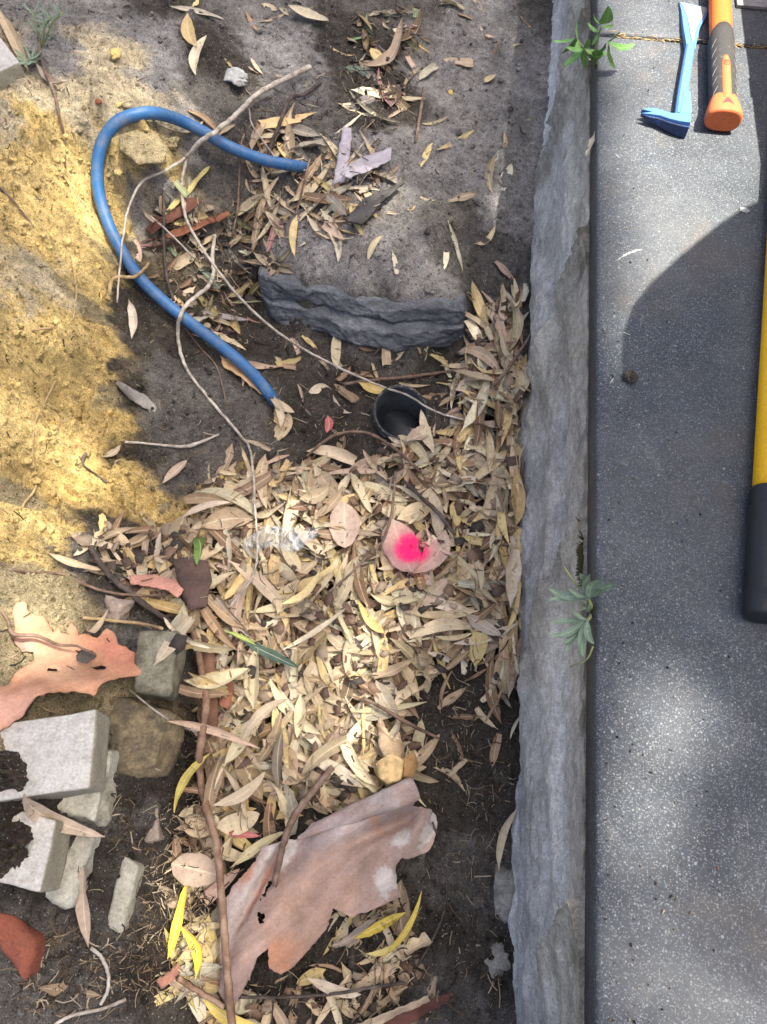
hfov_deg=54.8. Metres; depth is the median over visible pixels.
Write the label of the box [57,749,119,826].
paver
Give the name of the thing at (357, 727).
fallen leaf
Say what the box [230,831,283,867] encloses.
fallen leaf
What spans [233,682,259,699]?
fallen leaf
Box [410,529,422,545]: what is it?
fallen leaf
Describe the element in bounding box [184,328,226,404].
thin twig
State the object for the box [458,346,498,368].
fallen leaf
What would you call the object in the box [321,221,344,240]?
fallen leaf
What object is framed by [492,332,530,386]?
reddish twig
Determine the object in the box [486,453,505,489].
fallen leaf
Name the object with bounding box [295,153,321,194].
fallen leaf
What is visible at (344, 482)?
fallen leaf
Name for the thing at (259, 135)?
thin twig
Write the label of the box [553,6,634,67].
seedling
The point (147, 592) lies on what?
fallen leaf
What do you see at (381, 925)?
fallen leaf
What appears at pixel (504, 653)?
fallen leaf
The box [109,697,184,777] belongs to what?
sandstone block
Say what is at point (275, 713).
fallen leaf
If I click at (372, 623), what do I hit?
fallen leaf
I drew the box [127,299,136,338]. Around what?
fallen leaf
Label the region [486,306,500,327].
fallen leaf
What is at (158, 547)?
fallen leaf
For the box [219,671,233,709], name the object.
bark piece
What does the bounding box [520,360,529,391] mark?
fallen leaf
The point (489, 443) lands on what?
fallen leaf
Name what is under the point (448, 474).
fallen leaf
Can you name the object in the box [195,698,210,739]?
fallen leaf
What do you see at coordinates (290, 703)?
fallen leaf
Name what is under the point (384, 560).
fallen leaf
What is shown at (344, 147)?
bark piece
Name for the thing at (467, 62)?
fallen leaf
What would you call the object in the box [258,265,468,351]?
stone ledge
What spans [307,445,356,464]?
fallen leaf
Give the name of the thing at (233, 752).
fallen leaf
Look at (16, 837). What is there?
soil heap
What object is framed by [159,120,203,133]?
fallen leaf
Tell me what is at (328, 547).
fallen leaf
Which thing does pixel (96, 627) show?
fallen leaf
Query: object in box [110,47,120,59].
stone
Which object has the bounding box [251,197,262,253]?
fallen leaf
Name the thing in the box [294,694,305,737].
fallen leaf
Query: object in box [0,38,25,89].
paver
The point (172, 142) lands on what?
soil clod
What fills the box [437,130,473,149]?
fallen leaf
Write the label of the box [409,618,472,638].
fallen leaf
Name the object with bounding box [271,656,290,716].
fallen leaf
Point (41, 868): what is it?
paver
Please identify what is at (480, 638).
fallen leaf
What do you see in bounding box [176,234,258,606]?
crooked twig
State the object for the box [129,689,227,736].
thin twig
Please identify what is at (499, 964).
stone
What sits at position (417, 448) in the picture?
fallen leaf
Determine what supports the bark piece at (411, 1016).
on the ground
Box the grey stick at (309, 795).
[271,765,334,886]
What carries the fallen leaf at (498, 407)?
on the leaf litter at (339, 682)
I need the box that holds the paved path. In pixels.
[584,0,766,1023]
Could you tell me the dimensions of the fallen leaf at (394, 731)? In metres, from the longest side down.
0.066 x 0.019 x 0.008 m
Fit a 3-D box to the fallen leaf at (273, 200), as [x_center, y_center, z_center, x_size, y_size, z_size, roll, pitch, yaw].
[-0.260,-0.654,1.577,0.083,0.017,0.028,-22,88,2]
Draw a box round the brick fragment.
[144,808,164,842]
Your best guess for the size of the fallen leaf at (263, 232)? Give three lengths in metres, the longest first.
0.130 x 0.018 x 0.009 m
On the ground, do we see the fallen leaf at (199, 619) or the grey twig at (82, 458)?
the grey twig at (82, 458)
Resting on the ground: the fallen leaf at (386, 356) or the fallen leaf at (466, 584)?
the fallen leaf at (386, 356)
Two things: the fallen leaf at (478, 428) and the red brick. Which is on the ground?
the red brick
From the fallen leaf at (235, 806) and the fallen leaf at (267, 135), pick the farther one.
the fallen leaf at (267, 135)
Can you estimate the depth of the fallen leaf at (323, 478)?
1.35 m
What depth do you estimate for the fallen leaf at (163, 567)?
1.22 m
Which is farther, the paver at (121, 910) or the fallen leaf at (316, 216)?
the fallen leaf at (316, 216)
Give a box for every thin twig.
[0,561,167,596]
[1,612,96,655]
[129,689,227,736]
[150,215,194,258]
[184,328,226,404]
[248,108,285,171]
[378,471,396,550]
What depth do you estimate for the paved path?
0.92 m
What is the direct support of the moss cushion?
on the concrete wall
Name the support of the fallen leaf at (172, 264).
on the ground
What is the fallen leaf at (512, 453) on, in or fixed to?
on the leaf litter at (339, 682)
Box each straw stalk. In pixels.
[66,248,76,332]
[83,616,162,629]
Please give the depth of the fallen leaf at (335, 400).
1.51 m
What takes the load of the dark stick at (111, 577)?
on the leaf litter at (339, 682)
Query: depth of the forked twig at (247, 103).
1.51 m
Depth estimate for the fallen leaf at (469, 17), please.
1.81 m
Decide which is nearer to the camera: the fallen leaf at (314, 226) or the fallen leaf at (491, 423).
the fallen leaf at (491, 423)
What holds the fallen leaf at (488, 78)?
on the ground
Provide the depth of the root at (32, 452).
1.21 m
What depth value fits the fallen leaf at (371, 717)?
1.18 m
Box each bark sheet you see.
[0,600,140,731]
[218,777,436,1004]
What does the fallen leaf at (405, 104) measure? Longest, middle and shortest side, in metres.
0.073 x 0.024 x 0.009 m
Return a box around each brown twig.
[295,158,310,214]
[306,430,421,473]
[328,554,368,592]
[344,367,466,384]
[362,696,438,738]
[402,479,455,534]
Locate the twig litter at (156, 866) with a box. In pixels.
[0,0,525,1023]
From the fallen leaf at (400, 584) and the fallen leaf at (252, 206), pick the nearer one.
the fallen leaf at (400, 584)
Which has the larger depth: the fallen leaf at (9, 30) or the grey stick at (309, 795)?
the fallen leaf at (9, 30)
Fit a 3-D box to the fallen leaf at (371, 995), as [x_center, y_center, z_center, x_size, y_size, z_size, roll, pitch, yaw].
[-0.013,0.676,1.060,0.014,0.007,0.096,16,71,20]
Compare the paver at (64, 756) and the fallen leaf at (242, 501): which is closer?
the paver at (64, 756)
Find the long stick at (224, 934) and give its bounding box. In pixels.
[190,628,235,1023]
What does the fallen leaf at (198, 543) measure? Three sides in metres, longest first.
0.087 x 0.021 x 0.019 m
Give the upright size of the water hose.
0.327 m
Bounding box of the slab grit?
[602,0,731,1023]
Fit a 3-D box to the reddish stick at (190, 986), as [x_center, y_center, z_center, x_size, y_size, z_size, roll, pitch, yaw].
[-0.244,0.642,0.985,0.073,0.032,0.012,29,69,13]
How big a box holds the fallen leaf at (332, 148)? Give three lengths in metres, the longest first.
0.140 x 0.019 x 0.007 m
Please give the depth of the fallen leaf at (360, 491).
1.34 m
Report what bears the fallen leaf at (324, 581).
on the leaf litter at (339, 682)
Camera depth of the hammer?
1.23 m
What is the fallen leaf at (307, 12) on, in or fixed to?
on the ground
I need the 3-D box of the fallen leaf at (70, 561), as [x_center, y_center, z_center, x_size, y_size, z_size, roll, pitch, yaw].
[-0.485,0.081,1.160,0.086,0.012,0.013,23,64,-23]
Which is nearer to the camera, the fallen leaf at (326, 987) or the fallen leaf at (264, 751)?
the fallen leaf at (326, 987)
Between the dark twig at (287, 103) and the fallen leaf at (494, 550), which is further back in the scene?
the dark twig at (287, 103)
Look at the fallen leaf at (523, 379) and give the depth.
1.41 m
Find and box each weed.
[14,0,69,64]
[549,567,616,667]
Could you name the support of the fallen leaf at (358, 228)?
on the ground
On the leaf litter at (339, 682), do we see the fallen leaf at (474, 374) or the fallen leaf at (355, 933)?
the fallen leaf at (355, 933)
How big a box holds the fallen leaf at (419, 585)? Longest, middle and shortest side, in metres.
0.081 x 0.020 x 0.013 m
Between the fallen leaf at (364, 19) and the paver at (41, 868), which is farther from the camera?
the fallen leaf at (364, 19)
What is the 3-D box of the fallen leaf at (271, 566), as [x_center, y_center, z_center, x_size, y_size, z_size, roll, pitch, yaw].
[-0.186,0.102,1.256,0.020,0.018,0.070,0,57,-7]
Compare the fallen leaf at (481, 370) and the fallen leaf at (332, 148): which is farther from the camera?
the fallen leaf at (332, 148)
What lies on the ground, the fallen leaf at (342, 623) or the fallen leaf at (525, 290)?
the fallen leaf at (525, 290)
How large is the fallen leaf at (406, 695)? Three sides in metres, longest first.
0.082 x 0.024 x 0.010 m
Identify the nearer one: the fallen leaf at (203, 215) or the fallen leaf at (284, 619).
the fallen leaf at (284, 619)
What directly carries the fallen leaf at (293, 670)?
on the leaf litter at (339, 682)
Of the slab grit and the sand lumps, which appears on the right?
the slab grit
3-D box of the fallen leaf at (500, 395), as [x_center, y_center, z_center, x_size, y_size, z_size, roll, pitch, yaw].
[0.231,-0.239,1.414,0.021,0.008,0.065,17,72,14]
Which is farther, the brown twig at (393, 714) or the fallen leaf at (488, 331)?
the fallen leaf at (488, 331)
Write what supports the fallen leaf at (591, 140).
on the concrete wall
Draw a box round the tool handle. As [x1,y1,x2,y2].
[735,0,766,623]
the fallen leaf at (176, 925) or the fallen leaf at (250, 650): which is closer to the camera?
the fallen leaf at (176, 925)
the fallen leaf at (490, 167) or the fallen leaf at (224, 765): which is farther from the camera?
the fallen leaf at (490, 167)
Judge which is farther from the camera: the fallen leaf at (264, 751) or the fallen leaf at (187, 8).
the fallen leaf at (187, 8)
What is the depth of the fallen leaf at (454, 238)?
1.56 m
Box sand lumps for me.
[0,72,176,614]
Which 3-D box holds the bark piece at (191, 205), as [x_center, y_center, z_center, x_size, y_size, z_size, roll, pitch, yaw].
[-0.438,-0.617,1.538,0.130,0.037,0.027,-24,68,-10]
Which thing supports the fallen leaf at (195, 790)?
on the leaf litter at (339, 682)
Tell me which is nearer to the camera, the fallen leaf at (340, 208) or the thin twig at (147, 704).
the thin twig at (147, 704)
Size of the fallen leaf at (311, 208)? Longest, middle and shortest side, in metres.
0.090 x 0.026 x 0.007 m
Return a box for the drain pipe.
[372,385,429,441]
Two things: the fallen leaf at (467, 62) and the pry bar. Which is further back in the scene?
the fallen leaf at (467, 62)
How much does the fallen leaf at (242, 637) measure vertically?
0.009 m
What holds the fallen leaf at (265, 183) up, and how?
on the leaf litter at (339, 682)
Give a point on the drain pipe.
(395, 414)
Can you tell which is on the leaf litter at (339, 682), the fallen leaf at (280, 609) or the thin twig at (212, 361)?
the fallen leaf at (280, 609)
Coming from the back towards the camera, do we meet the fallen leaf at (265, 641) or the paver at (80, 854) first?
the fallen leaf at (265, 641)
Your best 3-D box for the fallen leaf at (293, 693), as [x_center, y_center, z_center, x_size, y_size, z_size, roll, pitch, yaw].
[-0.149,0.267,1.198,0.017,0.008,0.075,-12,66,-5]
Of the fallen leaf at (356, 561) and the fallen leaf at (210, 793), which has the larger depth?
the fallen leaf at (356, 561)
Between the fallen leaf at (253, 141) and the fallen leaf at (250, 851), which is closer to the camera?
the fallen leaf at (250, 851)
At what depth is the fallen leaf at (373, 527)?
1.30 m
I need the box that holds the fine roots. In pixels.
[24,697,229,1023]
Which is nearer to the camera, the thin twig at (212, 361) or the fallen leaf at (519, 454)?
the fallen leaf at (519, 454)
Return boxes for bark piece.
[76,649,96,663]
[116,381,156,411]
[128,574,183,597]
[145,197,201,234]
[156,963,181,988]
[165,211,229,239]
[173,557,211,610]
[200,652,218,727]
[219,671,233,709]
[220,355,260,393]
[332,126,351,184]
[340,147,391,178]
[346,182,404,225]
[357,995,429,1023]
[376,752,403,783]
[378,724,403,764]
[384,991,452,1023]
[403,752,418,777]
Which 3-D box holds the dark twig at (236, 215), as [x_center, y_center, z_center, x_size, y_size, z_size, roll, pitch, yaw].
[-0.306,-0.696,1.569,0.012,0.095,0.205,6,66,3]
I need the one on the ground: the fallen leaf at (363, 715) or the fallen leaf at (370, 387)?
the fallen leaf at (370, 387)
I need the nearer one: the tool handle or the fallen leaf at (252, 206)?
the tool handle
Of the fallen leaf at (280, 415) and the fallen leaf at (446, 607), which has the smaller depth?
the fallen leaf at (446, 607)
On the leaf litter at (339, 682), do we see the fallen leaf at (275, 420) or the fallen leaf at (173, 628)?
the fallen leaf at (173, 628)
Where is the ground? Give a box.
[0,0,553,1023]
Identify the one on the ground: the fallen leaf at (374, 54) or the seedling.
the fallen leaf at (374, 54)
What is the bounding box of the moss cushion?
[575,517,583,586]
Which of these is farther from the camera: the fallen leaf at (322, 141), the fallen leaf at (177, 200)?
the fallen leaf at (322, 141)
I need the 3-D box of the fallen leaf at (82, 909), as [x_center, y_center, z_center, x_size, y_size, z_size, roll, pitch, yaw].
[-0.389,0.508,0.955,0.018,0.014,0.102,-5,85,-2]
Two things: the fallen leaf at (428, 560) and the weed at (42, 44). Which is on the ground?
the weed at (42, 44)
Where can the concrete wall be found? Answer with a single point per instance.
(546, 922)
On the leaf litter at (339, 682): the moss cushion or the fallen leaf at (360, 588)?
the fallen leaf at (360, 588)
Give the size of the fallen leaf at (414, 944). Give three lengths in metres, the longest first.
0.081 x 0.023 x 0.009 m
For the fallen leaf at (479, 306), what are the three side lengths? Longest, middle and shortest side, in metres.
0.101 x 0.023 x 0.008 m
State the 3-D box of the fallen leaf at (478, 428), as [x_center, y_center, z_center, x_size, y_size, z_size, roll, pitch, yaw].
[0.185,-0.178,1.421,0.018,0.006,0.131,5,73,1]
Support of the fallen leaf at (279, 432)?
on the ground
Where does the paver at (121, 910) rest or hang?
on the ground
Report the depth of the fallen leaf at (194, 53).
1.55 m
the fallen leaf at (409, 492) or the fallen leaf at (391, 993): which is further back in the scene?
the fallen leaf at (409, 492)
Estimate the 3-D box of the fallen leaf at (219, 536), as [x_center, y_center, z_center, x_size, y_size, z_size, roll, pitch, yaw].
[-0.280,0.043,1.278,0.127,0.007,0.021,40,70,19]
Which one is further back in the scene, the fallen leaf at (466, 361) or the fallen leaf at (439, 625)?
the fallen leaf at (466, 361)
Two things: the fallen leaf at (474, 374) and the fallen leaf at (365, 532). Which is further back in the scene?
the fallen leaf at (474, 374)
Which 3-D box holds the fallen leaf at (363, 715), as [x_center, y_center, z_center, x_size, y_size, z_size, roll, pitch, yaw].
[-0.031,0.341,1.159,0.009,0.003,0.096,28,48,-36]
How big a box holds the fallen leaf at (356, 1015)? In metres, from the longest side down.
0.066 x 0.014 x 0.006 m
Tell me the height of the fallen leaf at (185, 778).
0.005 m
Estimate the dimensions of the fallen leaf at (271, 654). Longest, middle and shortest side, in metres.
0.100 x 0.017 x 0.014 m
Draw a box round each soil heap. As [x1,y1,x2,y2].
[0,750,32,799]
[0,819,33,878]
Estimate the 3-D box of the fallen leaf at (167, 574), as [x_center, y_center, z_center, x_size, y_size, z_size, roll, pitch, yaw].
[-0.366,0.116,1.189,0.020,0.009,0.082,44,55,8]
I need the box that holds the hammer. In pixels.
[704,0,742,130]
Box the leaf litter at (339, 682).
[71,0,530,1023]
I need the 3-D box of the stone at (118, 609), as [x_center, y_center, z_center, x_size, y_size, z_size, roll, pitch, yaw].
[-0.412,0.154,1.139,0.049,0.036,0.052,6,66,3]
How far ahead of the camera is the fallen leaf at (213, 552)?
1.25 m
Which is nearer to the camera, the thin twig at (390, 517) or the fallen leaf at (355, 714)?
the fallen leaf at (355, 714)
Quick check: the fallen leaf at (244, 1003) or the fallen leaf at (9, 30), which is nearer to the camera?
the fallen leaf at (244, 1003)
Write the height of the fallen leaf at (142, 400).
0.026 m
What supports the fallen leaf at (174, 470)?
on the ground
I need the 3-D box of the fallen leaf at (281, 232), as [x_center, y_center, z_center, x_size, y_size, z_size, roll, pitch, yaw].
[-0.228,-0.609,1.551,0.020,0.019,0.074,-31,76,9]
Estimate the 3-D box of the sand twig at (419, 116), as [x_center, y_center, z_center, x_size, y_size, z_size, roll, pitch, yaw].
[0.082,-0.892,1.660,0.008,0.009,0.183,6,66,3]
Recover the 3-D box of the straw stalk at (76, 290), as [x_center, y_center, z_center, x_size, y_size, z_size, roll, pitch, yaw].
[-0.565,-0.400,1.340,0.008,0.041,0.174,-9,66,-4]
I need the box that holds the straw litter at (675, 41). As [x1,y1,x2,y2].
[608,31,766,49]
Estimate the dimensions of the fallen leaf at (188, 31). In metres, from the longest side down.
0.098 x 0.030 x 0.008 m
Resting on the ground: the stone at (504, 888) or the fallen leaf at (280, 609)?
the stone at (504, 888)
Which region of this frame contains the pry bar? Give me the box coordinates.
[640,2,707,137]
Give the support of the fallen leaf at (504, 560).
on the leaf litter at (339, 682)
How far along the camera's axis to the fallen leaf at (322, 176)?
1.57 m
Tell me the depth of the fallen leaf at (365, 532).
1.30 m
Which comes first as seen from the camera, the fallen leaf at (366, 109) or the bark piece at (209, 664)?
the bark piece at (209, 664)
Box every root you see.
[0,186,33,226]
[15,378,56,526]
[17,327,52,331]
[37,35,65,166]
[54,998,125,1023]
[90,946,110,1005]
[107,262,149,300]
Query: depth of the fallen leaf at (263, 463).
1.34 m
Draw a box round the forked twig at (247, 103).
[116,64,464,420]
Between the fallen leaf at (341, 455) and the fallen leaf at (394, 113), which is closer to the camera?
the fallen leaf at (341, 455)
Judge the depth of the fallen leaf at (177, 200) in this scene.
1.54 m
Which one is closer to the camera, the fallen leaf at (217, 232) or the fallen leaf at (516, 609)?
the fallen leaf at (516, 609)
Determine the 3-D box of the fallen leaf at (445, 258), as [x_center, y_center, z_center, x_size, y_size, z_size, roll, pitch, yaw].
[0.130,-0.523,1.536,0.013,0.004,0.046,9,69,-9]
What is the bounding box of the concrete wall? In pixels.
[508,0,590,1023]
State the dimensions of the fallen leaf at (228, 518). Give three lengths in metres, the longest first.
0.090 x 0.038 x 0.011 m
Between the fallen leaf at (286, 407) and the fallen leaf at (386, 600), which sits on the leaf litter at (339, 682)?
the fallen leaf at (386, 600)
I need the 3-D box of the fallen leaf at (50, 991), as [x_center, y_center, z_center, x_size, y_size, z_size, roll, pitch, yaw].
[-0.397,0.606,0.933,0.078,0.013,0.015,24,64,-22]
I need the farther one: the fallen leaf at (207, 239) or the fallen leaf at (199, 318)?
the fallen leaf at (207, 239)
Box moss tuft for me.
[622,370,638,382]
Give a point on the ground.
(528, 82)
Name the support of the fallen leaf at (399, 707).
on the leaf litter at (339, 682)
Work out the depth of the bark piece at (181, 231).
1.55 m
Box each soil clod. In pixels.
[119,120,168,168]
[166,136,180,150]
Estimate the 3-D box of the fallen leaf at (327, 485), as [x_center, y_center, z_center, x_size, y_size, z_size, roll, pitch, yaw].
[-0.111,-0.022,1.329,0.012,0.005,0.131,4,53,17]
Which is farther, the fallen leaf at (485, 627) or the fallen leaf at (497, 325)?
the fallen leaf at (497, 325)
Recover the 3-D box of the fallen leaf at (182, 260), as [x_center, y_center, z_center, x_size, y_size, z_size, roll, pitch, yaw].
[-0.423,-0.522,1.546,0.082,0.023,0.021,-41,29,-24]
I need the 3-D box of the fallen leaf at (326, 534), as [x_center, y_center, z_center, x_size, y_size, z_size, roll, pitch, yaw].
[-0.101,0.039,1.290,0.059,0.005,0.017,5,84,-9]
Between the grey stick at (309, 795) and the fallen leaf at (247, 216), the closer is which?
the grey stick at (309, 795)
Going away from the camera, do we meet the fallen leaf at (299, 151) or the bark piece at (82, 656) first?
the bark piece at (82, 656)
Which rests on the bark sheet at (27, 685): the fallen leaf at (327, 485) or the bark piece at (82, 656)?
the bark piece at (82, 656)
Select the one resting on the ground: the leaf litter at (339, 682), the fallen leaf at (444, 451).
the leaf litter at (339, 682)
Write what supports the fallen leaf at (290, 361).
on the ground
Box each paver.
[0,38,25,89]
[0,709,110,801]
[0,811,70,892]
[46,836,100,909]
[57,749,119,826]
[108,857,143,932]
[134,630,186,701]
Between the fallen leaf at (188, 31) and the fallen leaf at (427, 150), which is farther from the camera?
the fallen leaf at (427, 150)
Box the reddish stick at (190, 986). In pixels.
[176,975,225,1009]
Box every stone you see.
[95,98,101,104]
[103,595,134,623]
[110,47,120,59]
[224,67,247,86]
[484,942,510,978]
[493,863,514,923]
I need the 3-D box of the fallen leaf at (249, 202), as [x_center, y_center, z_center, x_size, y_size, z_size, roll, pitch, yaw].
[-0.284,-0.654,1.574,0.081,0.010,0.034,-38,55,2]
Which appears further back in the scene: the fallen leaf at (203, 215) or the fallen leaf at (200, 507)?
the fallen leaf at (203, 215)
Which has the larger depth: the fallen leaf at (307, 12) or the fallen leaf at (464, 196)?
the fallen leaf at (307, 12)
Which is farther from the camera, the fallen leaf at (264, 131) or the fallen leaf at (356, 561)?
the fallen leaf at (264, 131)
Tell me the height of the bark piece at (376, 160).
0.016 m
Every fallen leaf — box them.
[0,10,27,69]
[22,794,104,836]
[35,61,64,84]
[39,983,100,997]
[48,552,100,570]
[75,865,89,947]
[86,610,107,632]
[102,445,120,456]
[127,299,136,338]
[127,547,149,601]
[134,239,141,261]
[136,569,173,593]
[140,597,216,617]
[147,251,181,277]
[154,533,178,583]
[158,551,187,574]
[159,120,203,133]
[163,460,186,482]
[164,618,208,647]
[164,927,196,1012]
[165,165,210,214]
[167,720,259,748]
[167,886,186,959]
[170,211,207,225]
[171,6,223,18]
[171,853,215,887]
[172,251,196,271]
[174,753,209,812]
[175,787,238,811]
[177,611,185,626]
[178,684,231,698]
[181,13,196,46]
[181,927,201,978]
[182,492,232,503]
[182,500,229,517]
[185,167,194,225]
[187,110,219,134]
[189,35,206,74]
[193,311,207,321]
[193,537,204,566]
[193,546,223,559]
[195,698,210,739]
[196,487,258,517]
[198,516,243,559]
[198,609,200,629]
[199,606,236,649]
[200,544,208,559]
[201,233,222,245]
[202,507,252,529]
[203,753,225,810]
[203,999,254,1023]
[207,222,227,249]
[208,594,266,629]
[213,771,265,805]
[214,332,245,349]
[214,595,253,637]
[214,727,258,788]
[216,794,243,809]
[216,811,259,834]
[219,558,250,600]
[219,668,251,679]
[221,521,231,571]
[222,471,267,505]
[222,766,246,821]
[224,484,236,489]
[225,631,255,644]
[225,719,251,763]
[228,560,281,606]
[229,578,248,639]
[229,830,259,837]
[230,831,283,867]
[231,201,258,217]
[231,501,284,517]
[233,467,278,495]
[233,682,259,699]
[235,753,262,798]
[235,993,260,1013]
[237,187,263,231]
[237,636,267,666]
[238,193,264,215]
[238,648,258,695]
[241,699,287,740]
[242,648,253,675]
[243,195,277,213]
[243,259,295,267]
[243,641,297,667]
[244,649,258,708]
[245,10,257,30]
[246,565,254,618]
[249,123,266,148]
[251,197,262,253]
[252,132,278,138]
[255,119,271,155]
[255,192,280,241]
[255,454,267,508]
[256,712,281,760]
[258,117,300,128]
[258,177,278,226]
[259,512,272,545]
[260,102,294,144]
[261,167,271,210]
[263,208,284,238]
[263,739,297,778]
[265,170,305,173]
[268,459,292,486]
[268,556,279,585]
[270,679,321,734]
[270,685,325,745]
[271,399,293,412]
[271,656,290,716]
[272,708,288,767]
[272,730,282,789]
[273,409,283,428]
[274,396,284,426]
[274,413,292,440]
[275,356,301,366]
[276,579,299,613]
[277,564,333,593]
[279,604,290,637]
[280,543,300,572]
[280,690,306,732]
[281,486,291,542]
[281,570,319,603]
[282,134,308,160]
[282,739,298,784]
[283,120,294,158]
[283,123,319,136]
[283,608,344,649]
[284,664,297,699]
[285,110,291,149]
[288,5,327,20]
[288,138,331,150]
[288,755,305,781]
[289,163,330,201]
[289,215,297,255]
[289,648,298,681]
[294,524,326,556]
[294,631,326,664]
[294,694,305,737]
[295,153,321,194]
[297,967,325,985]
[299,192,328,220]
[299,735,347,779]
[300,558,337,614]
[302,192,355,203]
[302,514,325,529]
[303,207,345,221]
[306,214,352,239]
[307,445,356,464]
[307,978,360,997]
[310,530,333,539]
[311,175,344,206]
[311,486,342,518]
[312,474,332,527]
[315,522,345,528]
[316,471,337,496]
[318,758,362,787]
[319,133,351,179]
[320,209,341,261]
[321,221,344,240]
[323,540,336,552]
[323,915,355,954]
[325,194,346,215]
[325,415,333,432]
[329,494,359,511]
[329,502,359,547]
[329,526,380,535]
[330,46,352,55]
[330,909,379,946]
[331,336,340,368]
[332,917,347,949]
[333,395,351,412]
[333,562,353,607]
[333,576,353,642]
[334,753,344,768]
[336,366,350,380]
[336,435,345,448]
[338,472,351,503]
[340,741,380,787]
[341,715,371,753]
[344,556,359,591]
[345,696,399,738]
[347,649,402,654]
[348,469,371,513]
[349,204,363,235]
[350,91,399,121]
[351,702,425,712]
[351,987,382,1022]
[352,543,370,608]
[354,912,405,938]
[354,962,396,991]
[355,371,373,377]
[355,704,391,720]
[357,524,379,540]
[357,948,382,1017]
[358,14,371,29]
[358,601,386,633]
[359,130,376,172]
[359,382,383,393]
[360,505,376,527]
[360,625,400,650]
[361,15,402,65]
[361,700,365,757]
[366,946,390,955]
[368,12,381,15]
[369,48,385,68]
[369,170,396,182]
[371,594,420,605]
[371,739,438,782]
[372,658,412,678]
[373,9,419,13]
[374,680,398,716]
[377,716,384,757]
[378,556,405,569]
[380,577,426,597]
[381,348,390,365]
[381,548,390,574]
[381,891,421,957]
[381,913,401,959]
[382,96,424,100]
[382,440,411,446]
[382,519,420,571]
[383,682,418,713]
[383,961,399,1006]
[385,83,410,111]
[387,880,410,943]
[387,932,432,968]
[388,107,404,117]
[389,713,400,736]
[390,484,421,501]
[397,501,430,521]
[398,435,431,467]
[400,437,408,478]
[400,589,421,644]
[401,10,422,40]
[405,55,415,67]
[406,610,478,618]
[407,425,430,440]
[407,529,449,573]
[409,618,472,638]
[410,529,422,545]
[410,572,431,584]
[414,573,425,589]
[418,62,438,79]
[419,410,433,451]
[420,143,431,166]
[420,569,434,598]
[425,520,457,555]
[428,488,443,537]
[434,442,451,461]
[435,598,472,616]
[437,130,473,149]
[441,469,475,483]
[442,57,473,66]
[443,252,448,268]
[448,192,475,201]
[448,221,462,270]
[453,369,500,382]
[456,420,499,427]
[457,13,472,19]
[457,579,476,587]
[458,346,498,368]
[461,374,489,430]
[464,375,482,388]
[465,343,469,367]
[466,614,500,635]
[467,341,515,348]
[467,445,505,458]
[468,537,499,604]
[470,359,515,373]
[470,620,488,665]
[471,281,488,324]
[474,224,495,244]
[474,389,484,447]
[474,599,498,622]
[478,465,498,518]
[483,326,493,339]
[484,74,495,81]
[485,154,495,192]
[485,425,494,471]
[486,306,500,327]
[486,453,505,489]
[486,477,503,512]
[487,389,512,402]
[489,494,502,560]
[490,381,501,429]
[492,366,510,399]
[494,399,503,448]
[495,313,509,349]
[495,375,512,400]
[495,524,513,582]
[496,809,516,869]
[497,512,510,545]
[498,280,505,316]
[498,637,507,662]
[500,161,512,186]
[500,329,516,363]
[501,355,518,377]
[503,131,507,147]
[505,350,517,377]
[506,417,515,445]
[506,547,521,607]
[506,563,521,614]
[506,575,520,631]
[509,297,523,350]
[510,437,519,492]
[513,278,519,306]
[513,467,525,526]
[514,445,524,487]
[515,367,529,391]
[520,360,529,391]
[521,283,528,300]
[585,132,594,158]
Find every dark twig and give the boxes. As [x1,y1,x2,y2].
[162,190,174,300]
[231,133,244,235]
[240,981,405,999]
[266,81,321,154]
[417,822,447,965]
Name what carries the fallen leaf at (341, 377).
on the ground
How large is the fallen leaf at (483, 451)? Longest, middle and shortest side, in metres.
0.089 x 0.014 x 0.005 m
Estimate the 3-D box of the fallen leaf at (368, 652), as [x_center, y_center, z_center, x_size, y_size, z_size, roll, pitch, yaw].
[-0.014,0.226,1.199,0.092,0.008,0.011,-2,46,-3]
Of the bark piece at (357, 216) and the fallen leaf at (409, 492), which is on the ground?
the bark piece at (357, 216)
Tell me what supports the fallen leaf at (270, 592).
on the leaf litter at (339, 682)
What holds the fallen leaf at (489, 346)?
on the leaf litter at (339, 682)
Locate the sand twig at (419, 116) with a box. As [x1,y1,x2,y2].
[414,87,424,143]
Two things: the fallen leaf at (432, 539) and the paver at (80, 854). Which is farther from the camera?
the fallen leaf at (432, 539)
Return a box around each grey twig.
[80,452,106,483]
[124,433,218,447]
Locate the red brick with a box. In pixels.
[0,913,45,980]
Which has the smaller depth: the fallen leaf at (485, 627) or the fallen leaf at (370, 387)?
the fallen leaf at (485, 627)
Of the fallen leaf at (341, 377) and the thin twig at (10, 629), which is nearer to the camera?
the thin twig at (10, 629)
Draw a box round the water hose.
[91,106,310,406]
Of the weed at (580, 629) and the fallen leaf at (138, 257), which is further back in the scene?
the fallen leaf at (138, 257)
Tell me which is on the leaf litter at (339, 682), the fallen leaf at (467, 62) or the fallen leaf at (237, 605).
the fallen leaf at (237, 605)
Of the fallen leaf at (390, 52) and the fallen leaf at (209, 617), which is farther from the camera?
the fallen leaf at (390, 52)
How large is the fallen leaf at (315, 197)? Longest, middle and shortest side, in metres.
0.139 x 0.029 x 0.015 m
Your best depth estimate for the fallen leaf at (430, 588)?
1.26 m
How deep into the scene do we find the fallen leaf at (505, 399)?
1.41 m
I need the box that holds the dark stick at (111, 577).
[88,546,171,622]
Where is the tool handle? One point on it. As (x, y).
(754, 604)
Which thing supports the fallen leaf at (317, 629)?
on the leaf litter at (339, 682)
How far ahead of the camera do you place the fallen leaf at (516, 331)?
1.51 m

